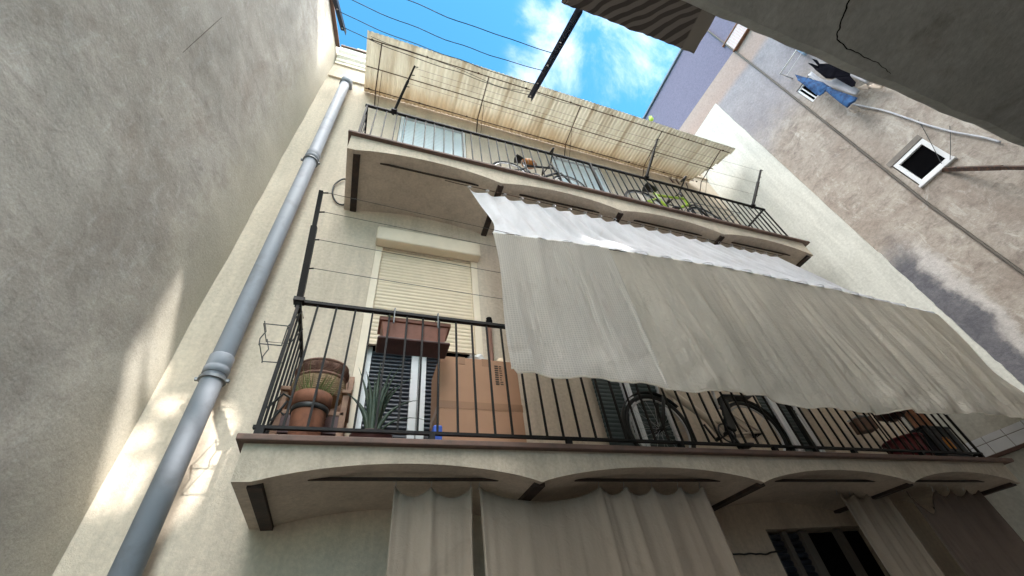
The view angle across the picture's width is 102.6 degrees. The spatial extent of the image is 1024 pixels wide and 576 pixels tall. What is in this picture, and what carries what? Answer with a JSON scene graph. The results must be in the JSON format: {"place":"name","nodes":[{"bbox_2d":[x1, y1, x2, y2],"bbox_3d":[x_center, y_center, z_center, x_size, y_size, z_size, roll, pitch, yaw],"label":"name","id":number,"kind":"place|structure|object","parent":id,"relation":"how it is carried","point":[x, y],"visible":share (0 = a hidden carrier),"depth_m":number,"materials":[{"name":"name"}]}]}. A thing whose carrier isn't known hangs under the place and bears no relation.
{"place":"outdoors","nodes":[
{"label":"outdoors","id":0,"kind":"place"},
{"bbox_2d":[335,0,679,117],"label":"sky","id":1,"kind":"structure","parent":0,"point":[603,62],"materials":[{"name":"blue"}]},
{"bbox_2d":[684,202,739,220],"bbox_3d":[3.301,-0.919,6.658,1.060,0.711,0.493,9,-46,-17],"label":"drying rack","id":2,"kind":"object","parent":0,"point":[717,212],"visible":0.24,"depth_m":6.71,"materials":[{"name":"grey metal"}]},
{"bbox_2d":[795,75,856,107],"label":"jeans","id":3,"kind":"object","parent":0,"point":[818,88],"visible":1,"depth_m":6.75,"materials":[{"name":"blue fabric"}]},
{"bbox_2d":[808,59,855,86],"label":"trousers","id":4,"kind":"object","parent":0,"point":[827,71],"visible":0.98,"depth_m":6.66,"materials":[{"name":"black fabric"}]},
{"bbox_2d":[808,72,859,94],"bbox_3d":[5.307,-3.407,6.807,0.049,1.138,0.184,9,-46,-17],"label":"shirt","id":5,"kind":"object","parent":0,"point":[838,84],"visible":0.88,"depth_m":6.70,"materials":[{"name":"fabric"}]},
{"bbox_2d":[682,0,1023,146],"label":"building","id":6,"kind":"structure","parent":0,"point":[962,60],"depth_m":1.19,"materials":[{"name":"concrete"}]},
{"bbox_2d":[561,0,714,53],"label":"canopy","id":7,"kind":"object","parent":6,"relation":"on","point":[682,25],"visible":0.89,"depth_m":3.75,"materials":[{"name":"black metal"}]},
{"bbox_2d":[528,8,582,100],"bbox_3d":[0.428,-2.498,4.429,0.066,1.180,1.409,4,-45,-13],"label":"clothes bracket","id":8,"kind":"object","parent":7,"relation":"attached to","point":[570,26],"visible":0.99,"depth_m":4.25,"materials":[{"name":"black metal"}]},
{"bbox_2d":[847,104,859,112],"bbox_3d":[5.384,-2.819,6.470,0.034,0.244,0.105,1,-44,-10],"label":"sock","id":9,"kind":"object","parent":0,"point":[853,108],"visible":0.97,"depth_m":6.46,"materials":[{"name":"beige fabric"}]},
{"bbox_2d":[889,417,912,435],"bbox_3d":[4.324,1.656,4.382,0.183,0.547,0.171,9,-46,-17],"label":"bowl stand","id":10,"kind":"object","parent":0,"point":[901,426],"visible":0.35,"depth_m":4.53,"materials":[{"name":"white paint"}]},
{"bbox_2d":[873,410,906,422],"bbox_3d":[4.277,1.439,4.613,0.330,0.090,0.330,9,-46,-17],"label":"brown bowl","id":11,"kind":"object","parent":10,"relation":"on","point":[888,419],"visible":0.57,"depth_m":4.57,"materials":[{"name":"brown"}]},
{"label":"ground","id":12,"kind":"structure","parent":0,"visible":0},
{"bbox_2d":[0,0,339,575],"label":"side wall","id":13,"kind":"structure","parent":12,"relation":"on","point":[144,144],"depth_m":2.47,"materials":[{"name":"paint"}]},
{"bbox_2d":[333,0,345,34],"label":"clothes bracket","id":14,"kind":"object","parent":13,"relation":"attached to","point":[339,14],"visible":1,"depth_m":4.45,"materials":[{"name":"grey metal"}]},
{"bbox_2d":[345,28,528,94],"bbox_3d":[-0.839,-2.684,4.920,2.289,0.291,0.007,9,-46,-18],"label":"clothes line","id":15,"kind":"object","parent":14,"relation":"attached to","point":[434,64],"visible":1,"depth_m":4.82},
{"bbox_2d":[338,11,536,84],"bbox_3d":[-0.776,-2.682,4.650,2.286,0.305,0.007,9,-46,-18],"label":"clothes line","id":16,"kind":"object","parent":14,"relation":"attached to","point":[435,51],"visible":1,"depth_m":4.54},
{"bbox_2d":[352,0,543,70],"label":"clothes line","id":17,"kind":"object","parent":14,"relation":"attached to","point":[444,39],"visible":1,"depth_m":4.22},
{"bbox_2d":[408,0,553,53],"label":"clothes line","id":18,"kind":"object","parent":14,"relation":"attached to","point":[479,28],"visible":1,"depth_m":4.03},
{"bbox_2d":[52,45,1020,575],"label":"house","id":19,"kind":"structure","parent":12,"relation":"on","point":[246,501],"depth_m":3.70,"materials":[{"name":"beige paint"}]},
{"bbox_2d":[107,75,352,575],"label":"drainpipe","id":20,"kind":"object","parent":19,"relation":"attached to","point":[132,557],"visible":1,"depth_m":2.84,"materials":[{"name":"grey plastic"}]},
{"bbox_2d":[265,363,339,435],"bbox_3d":[-1.286,0.753,2.536,0.373,0.530,0.273,-20,-45,12],"label":"flower pot","id":21,"kind":"object","parent":19,"relation":"on","point":[301,404],"visible":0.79,"depth_m":2.46,"materials":[{"name":"ceramic"}]},
{"bbox_2d":[269,376,354,435],"bbox_3d":[-1.374,0.866,2.880,0.435,0.861,0.500,9,-46,-17],"label":"armchair","id":22,"kind":"object","parent":19,"relation":"on","point":[342,415],"visible":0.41,"depth_m":2.67,"materials":[{"name":"brown wood"}]},
{"bbox_2d":[291,370,345,408],"bbox_3d":[-1.373,0.728,2.917,0.366,0.162,0.309,9,-46,-17],"label":"basket","id":23,"kind":"object","parent":22,"relation":"on","point":[314,374],"visible":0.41,"depth_m":2.85,"materials":[{"name":"beige wicker"}]},
{"bbox_2d":[295,357,349,383],"bbox_3d":[-1.395,0.639,3.028,0.370,0.112,0.309,9,-46,-17],"label":"basket","id":24,"kind":"object","parent":23,"relation":"on","point":[331,364],"visible":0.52,"depth_m":2.94,"materials":[{"name":"red wicker"}]},
{"bbox_2d":[332,178,345,205],"bbox_3d":[-2.082,-1.185,5.020,0.226,0.548,0.030,13,-47,-21],"label":"cable loop","id":25,"kind":"object","parent":19,"relation":"attached to","point":[333,189],"visible":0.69,"depth_m":4.96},
{"bbox_2d":[348,361,426,437],"bbox_3d":[-0.846,0.795,2.796,0.545,0.730,0.267,9,-46,-17],"label":"aloe plant","id":26,"kind":"object","parent":19,"relation":"on","point":[369,416],"visible":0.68,"depth_m":2.74,"materials":[{"name":"green plant"}]},
{"bbox_2d":[355,345,468,438],"bbox_3d":[-0.831,1.085,3.610,1.008,1.430,0.185,9,-46,-17],"label":"glazed door","id":27,"kind":"structure","parent":19,"relation":"in","point":[373,359],"depth_m":3.64,"materials":[{"name":"white paint"}]},
{"bbox_2d":[386,481,473,575],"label":"curtain","id":28,"kind":"object","parent":19,"relation":"hanging from","point":[431,531],"visible":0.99,"depth_m":2.30,"materials":[{"name":"grey fabric"}]},
{"bbox_2d":[397,116,465,157],"bbox_3d":[-1.233,-1.922,6.300,1.102,2.636,0.060,9,-46,-17],"label":"shuttered door","id":29,"kind":"structure","parent":19,"relation":"in","point":[410,123],"depth_m":6.88,"materials":[{"name":"white paint"}]},
{"bbox_2d":[432,425,441,439],"bbox_3d":[-0.483,0.974,2.633,0.060,0.170,0.080,9,-46,-17],"label":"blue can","id":30,"kind":"object","parent":19,"relation":"on","point":[440,430],"visible":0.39,"depth_m":2.64,"materials":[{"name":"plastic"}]},
{"bbox_2d":[430,356,526,441],"bbox_3d":[-0.282,1.020,3.215,0.654,0.860,0.375,9,-46,-17],"label":"cardboard box","id":31,"kind":"object","parent":19,"relation":"on","point":[447,403],"visible":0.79,"depth_m":3.14,"materials":[{"name":"brown cardboard"}]},
{"bbox_2d":[469,354,484,359],"bbox_3d":[-0.310,0.646,3.531,0.238,0.153,0.182,22,-51,-29],"label":"plastic bag","id":32,"kind":"object","parent":31,"relation":"on","point":[479,356],"visible":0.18,"depth_m":3.49,"materials":[{"name":"white plastic"}]},
{"bbox_2d":[486,317,493,360],"bbox_3d":[-0.154,0.915,3.707,0.074,1.658,0.066,9,-46,-17],"label":"standing pole","id":33,"kind":"object","parent":19,"relation":"on","point":[488,319],"visible":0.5,"depth_m":4.07,"materials":[{"name":"brown wood"}]},
{"bbox_2d":[493,147,585,186],"bbox_3d":[0.373,-1.544,5.556,1.401,0.860,0.453,9,-46,-17],"label":"bicycle","id":34,"kind":"object","parent":19,"relation":"on","point":[520,160],"visible":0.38,"depth_m":5.63,"materials":[{"name":"black metal"}]},
{"bbox_2d":[364,30,734,196],"bbox_3d":[1.033,-2.952,7.584,7.202,0.778,1.006,9,-46,-17],"label":"canopy","id":35,"kind":"object","parent":19,"relation":"attached to","point":[387,72],"visible":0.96,"depth_m":7.53,"materials":[{"name":"fabric"}]},
{"bbox_2d":[371,36,593,109],"bbox_3d":[-0.321,-3.458,6.811,3.922,0.450,0.007,9,-46,-18],"label":"loose cable","id":36,"kind":"object","parent":35,"relation":"hanging from","point":[476,76],"visible":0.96,"depth_m":6.65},
{"bbox_2d":[422,76,715,165],"bbox_3d":[1.369,-3.022,7.660,6.100,0.165,0.004,9,-46,-17],"label":"loose wire","id":37,"kind":"object","parent":35,"relation":"attached to","point":[565,120],"visible":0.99,"depth_m":7.51,"materials":[{"name":"metal"}]},
{"bbox_2d":[358,103,787,235],"bbox_3d":[1.198,-1.265,6.089,6.584,0.874,0.786,9,-46,-17],"label":"balcony railing","id":38,"kind":"object","parent":19,"relation":"on","point":[434,123],"visible":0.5,"depth_m":5.88,"materials":[{"name":"black metal"}]},
{"bbox_2d":[391,65,417,114],"bbox_3d":[-1.394,-2.570,5.324,0.088,0.600,0.517,28,-54,-32],"label":"clothes line post","id":39,"kind":"object","parent":38,"relation":"attached to","point":[401,94],"visible":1,"depth_m":5.31,"materials":[{"name":"black metal"}]},
{"bbox_2d":[404,98,750,193],"bbox_3d":[1.383,-2.013,6.171,5.975,0.069,0.004,9,-46,-17],"label":"clothes line","id":40,"kind":"object","parent":39,"relation":"attached to","point":[563,143],"visible":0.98,"depth_m":5.93,"materials":[{"name":"metal"}]},
{"bbox_2d":[409,83,754,182],"bbox_3d":[1.456,-2.221,6.216,5.975,0.072,0.004,9,-46,-17],"label":"clothes line","id":41,"kind":"object","parent":39,"relation":"attached to","point":[575,132],"visible":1,"depth_m":6.03,"materials":[{"name":"metal"}]},
{"bbox_2d":[416,68,757,170],"bbox_3d":[1.534,-2.443,6.265,5.975,0.073,0.004,9,-46,-17],"label":"clothes line","id":42,"kind":"object","parent":39,"relation":"attached to","point":[583,119],"visible":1,"depth_m":6.09,"materials":[{"name":"metal"}]},
{"bbox_2d":[644,138,659,179],"bbox_3d":[2.205,-2.025,6.464,0.088,0.600,0.517,28,-54,-32],"label":"clothes line post","id":43,"kind":"object","parent":38,"relation":"attached to","point":[650,163],"visible":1,"depth_m":6.45,"materials":[{"name":"black metal"}]},
{"bbox_2d":[751,170,762,208],"bbox_3d":[4.242,-1.716,7.110,0.088,0.603,0.520,28,-54,-32],"label":"clothes line post","id":44,"kind":"object","parent":38,"relation":"attached to","point":[757,186],"visible":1,"depth_m":7.09,"materials":[{"name":"black metal"}]},
{"bbox_2d":[550,155,608,191],"bbox_3d":[1.340,-1.519,7.101,1.092,2.596,0.060,9,-46,-17],"label":"shuttered door","id":45,"kind":"structure","parent":19,"relation":"in","point":[558,161],"depth_m":7.74,"materials":[{"name":"white paint"}]},
{"bbox_2d":[478,482,741,575],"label":"curtain","id":46,"kind":"object","parent":19,"relation":"hanging from","point":[600,531],"visible":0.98,"depth_m":2.60,"materials":[{"name":"grey fabric"}]},
{"bbox_2d":[252,300,984,456],"bbox_3d":[1.528,1.167,3.753,6.564,0.999,0.786,9,-46,-17],"label":"balcony railing","id":47,"kind":"object","parent":19,"relation":"on","point":[258,428],"visible":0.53,"depth_m":3.00,"materials":[{"name":"black metal"}]},
{"bbox_2d":[258,311,303,362],"bbox_3d":[-1.558,0.327,2.788,0.226,0.313,0.208,9,-46,-17],"label":"pot holder","id":48,"kind":"object","parent":47,"relation":"hanging from","point":[267,341],"visible":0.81,"depth_m":2.72,"materials":[{"name":"grey metal"}]},
{"bbox_2d":[293,190,328,307],"bbox_3d":[-1.446,-0.290,2.958,0.086,0.776,0.491,9,-46,-17],"label":"clothes line post","id":49,"kind":"object","parent":47,"relation":"attached to","point":[299,299],"visible":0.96,"depth_m":2.92,"materials":[{"name":"black metal"}]},
{"bbox_2d":[314,268,500,298],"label":"clothes line","id":50,"kind":"object","parent":49,"relation":"attached to","point":[404,283],"visible":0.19,"depth_m":3.11,"materials":[{"name":"metal"}]},
{"bbox_2d":[319,239,500,272],"bbox_3d":[1.635,0.141,3.947,6.455,0.051,0.004,9,-46,-18],"label":"clothes line","id":51,"kind":"object","parent":49,"relation":"attached to","point":[409,256],"visible":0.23,"depth_m":3.17,"materials":[{"name":"metal"}]},
{"bbox_2d":[325,212,495,246],"bbox_3d":[1.647,-0.065,4.007,6.455,0.048,0.004,9,-46,-18],"label":"clothes line","id":52,"kind":"object","parent":49,"relation":"attached to","point":[409,229],"visible":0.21,"depth_m":3.21,"materials":[{"name":"metal"}]},
{"bbox_2d":[329,193,520,235],"bbox_3d":[1.650,-0.192,4.059,6.456,0.059,0.004,9,-46,-18],"label":"clothes line","id":53,"kind":"object","parent":49,"relation":"attached to","point":[420,213],"visible":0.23,"depth_m":3.27,"materials":[{"name":"metal"}]},
{"bbox_2d":[375,308,450,358],"bbox_3d":[-0.737,0.343,3.099,0.530,0.248,0.249,9,-46,-17],"label":"planter box","id":54,"kind":"object","parent":47,"relation":"hanging from","point":[395,340],"visible":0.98,"depth_m":3.04,"materials":[{"name":"brown plastic"}]},
{"bbox_2d":[591,378,680,446],"bbox_3d":[1.209,0.978,4.510,0.976,2.377,0.272,9,-46,-17],"label":"door","id":55,"kind":"structure","parent":19,"relation":"in","point":[606,396],"depth_m":4.20,"materials":[{"name":"white paint"}]},
{"bbox_2d":[625,175,718,218],"bbox_3d":[2.434,-1.247,6.224,1.750,1.077,0.567,9,-46,-17],"label":"bicycle","id":56,"kind":"object","parent":19,"relation":"on","point":[654,189],"visible":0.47,"depth_m":6.36,"materials":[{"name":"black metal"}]},
{"bbox_2d":[621,387,793,450],"bbox_3d":[1.756,1.151,3.809,1.803,1.060,0.567,9,-46,-17],"label":"bicycle","id":57,"kind":"object","parent":19,"relation":"on","point":[703,416],"visible":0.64,"depth_m":3.76,"materials":[{"name":"black metal"}]},
{"bbox_2d":[445,180,1023,418],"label":"awning","id":58,"kind":"object","parent":19,"relation":"hanging from","point":[582,296],"visible":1,"depth_m":3.65,"materials":[{"name":"white fabric"}]},
{"bbox_2d":[732,548,785,554],"bbox_3d":[2.109,2.253,3.492,0.612,0.042,0.013,8,-46,-17],"label":"wall cable","id":59,"kind":"object","parent":19,"relation":"attached to","point":[768,553],"depth_m":3.48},
{"bbox_2d":[755,395,825,451],"bbox_3d":[3.186,1.315,5.175,0.752,2.376,0.060,9,-46,-17],"label":"door","id":60,"kind":"structure","parent":19,"relation":"in","point":[794,441],"depth_m":4.93,"materials":[{"name":"white paint"}]},
{"bbox_2d":[797,415,821,451],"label":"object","id":61,"kind":"object","parent":19,"relation":"on","point":[813,439],"visible":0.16,"depth_m":4.29,"materials":[{"name":"paint"}]},
{"bbox_2d":[767,529,889,575],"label":"window","id":62,"kind":"structure","parent":19,"relation":"in","point":[837,552],"depth_m":3.84,"materials":[{"name":"black glass"}]},
{"bbox_2d":[847,411,877,434],"bbox_3d":[3.590,0.513,5.269,0.193,2.789,0.180,0,-44,-9],"label":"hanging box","id":63,"kind":"object","parent":19,"relation":"hanging from","point":[860,426],"visible":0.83,"depth_m":4.33,"materials":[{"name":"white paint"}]},
{"bbox_2d":[835,489,944,575],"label":"curtain","id":64,"kind":"object","parent":19,"relation":"hanging from","point":[897,545],"visible":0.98,"depth_m":3.52,"materials":[{"name":"grey fabric"}]},
{"bbox_2d":[882,432,935,455],"bbox_3d":[4.031,1.666,4.144,0.374,0.268,0.374,9,-46,-17],"label":"plastic basket","id":65,"kind":"object","parent":19,"relation":"on","point":[890,443],"visible":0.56,"depth_m":4.09,"materials":[{"name":"red plastic"}]},
{"bbox_2d":[905,409,932,427],"bbox_3d":[4.593,1.577,4.547,0.395,0.828,0.022,9,-46,-17],"label":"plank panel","id":66,"kind":"object","parent":19,"relation":"on","point":[916,417],"depth_m":4.62,"materials":[{"name":"brown wood"}]},
{"bbox_2d":[911,425,972,456],"bbox_3d":[4.485,1.639,4.264,0.440,0.373,0.140,9,-46,-17],"label":"storage crate","id":67,"kind":"object","parent":19,"relation":"on","point":[936,440],"visible":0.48,"depth_m":4.23,"materials":[{"name":"black plastic"}]},
{"bbox_2d":[902,485,1023,575],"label":"curtain","id":68,"kind":"object","parent":19,"relation":"hanging from","point":[977,534],"visible":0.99,"depth_m":3.77,"materials":[{"name":"brown fabric"}]},
{"bbox_2d":[642,16,1023,540],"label":"party wall","id":69,"kind":"structure","parent":12,"relation":"on","point":[859,221],"depth_m":6.12,"materials":[{"name":"white paint"}]},
{"bbox_2d":[722,23,749,52],"bbox_3d":[5.047,-5.670,9.214,0.074,0.525,0.640,9,-46,-17],"label":"window","id":70,"kind":"structure","parent":69,"relation":"in","point":[739,32],"depth_m":9.22,"materials":[{"name":"white paint"}]},
{"bbox_2d":[780,50,801,78],"bbox_3d":[5.224,-4.175,7.570,0.312,0.084,0.524,9,-46,-17],"label":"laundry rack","id":71,"kind":"object","parent":69,"relation":"attached to","point":[787,63],"visible":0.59,"depth_m":7.59,"materials":[{"name":"white metal"}]},
{"bbox_2d":[797,76,817,101],"bbox_3d":[5.404,-3.577,7.381,0.050,0.490,0.300,9,-46,-17],"label":"window","id":72,"kind":"structure","parent":69,"relation":"in","point":[803,90],"depth_m":7.46,"materials":[{"name":"white paint"}]},
{"bbox_2d":[823,61,868,82],"bbox_3d":[5.419,-3.611,6.745,0.069,1.198,0.063,-29,-47,20],"label":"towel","id":73,"kind":"object","parent":69,"relation":"attached to","point":[859,78],"visible":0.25,"depth_m":6.47,"materials":[{"name":"fabric"}]},
{"bbox_2d":[858,83,883,90],"bbox_3d":[5.488,-3.087,6.287,0.039,0.403,0.174,0,-44,-8],"label":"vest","id":74,"kind":"object","parent":73,"relation":"hanging from","point":[871,86],"visible":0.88,"depth_m":6.26,"materials":[{"name":"beige fabric"}]},
{"bbox_2d":[708,30,1023,275],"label":"wall cable","id":75,"kind":"object","parent":69,"relation":"attached to","point":[978,240],"depth_m":5.88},
{"bbox_2d":[894,139,951,183],"bbox_3d":[5.642,-1.730,5.642,0.050,0.505,0.435,9,-46,-17],"label":"window","id":76,"kind":"structure","parent":69,"relation":"in","point":[921,161],"depth_m":5.65,"materials":[{"name":"white paint"}]},
{"bbox_2d":[852,103,1000,142],"bbox_3d":[5.643,-2.359,5.761,0.023,2.121,0.447,9,-46,-17],"label":"conduit","id":77,"kind":"object","parent":69,"relation":"attached to","point":[952,131],"visible":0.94,"depth_m":5.56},
{"bbox_2d":[918,119,941,163],"bbox_3d":[5.644,-1.988,5.549,0.008,0.753,0.280,15,-48,-23],"label":"stay wire","id":78,"kind":"object","parent":69,"relation":"attached to","point":[931,143],"visible":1,"depth_m":5.52,"materials":[{"name":"grey metal"}]},
{"bbox_2d":[942,165,1023,171],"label":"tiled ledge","id":79,"kind":"object","parent":69,"relation":"attached to","point":[985,168],"visible":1,"depth_m":4.81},
{"bbox_2d":[964,419,1023,457],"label":"tiled ledge","id":80,"kind":"object","parent":69,"relation":"attached to","point":[1003,441],"visible":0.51,"depth_m":4.54,"materials":[{"name":"tile"}]}
]}

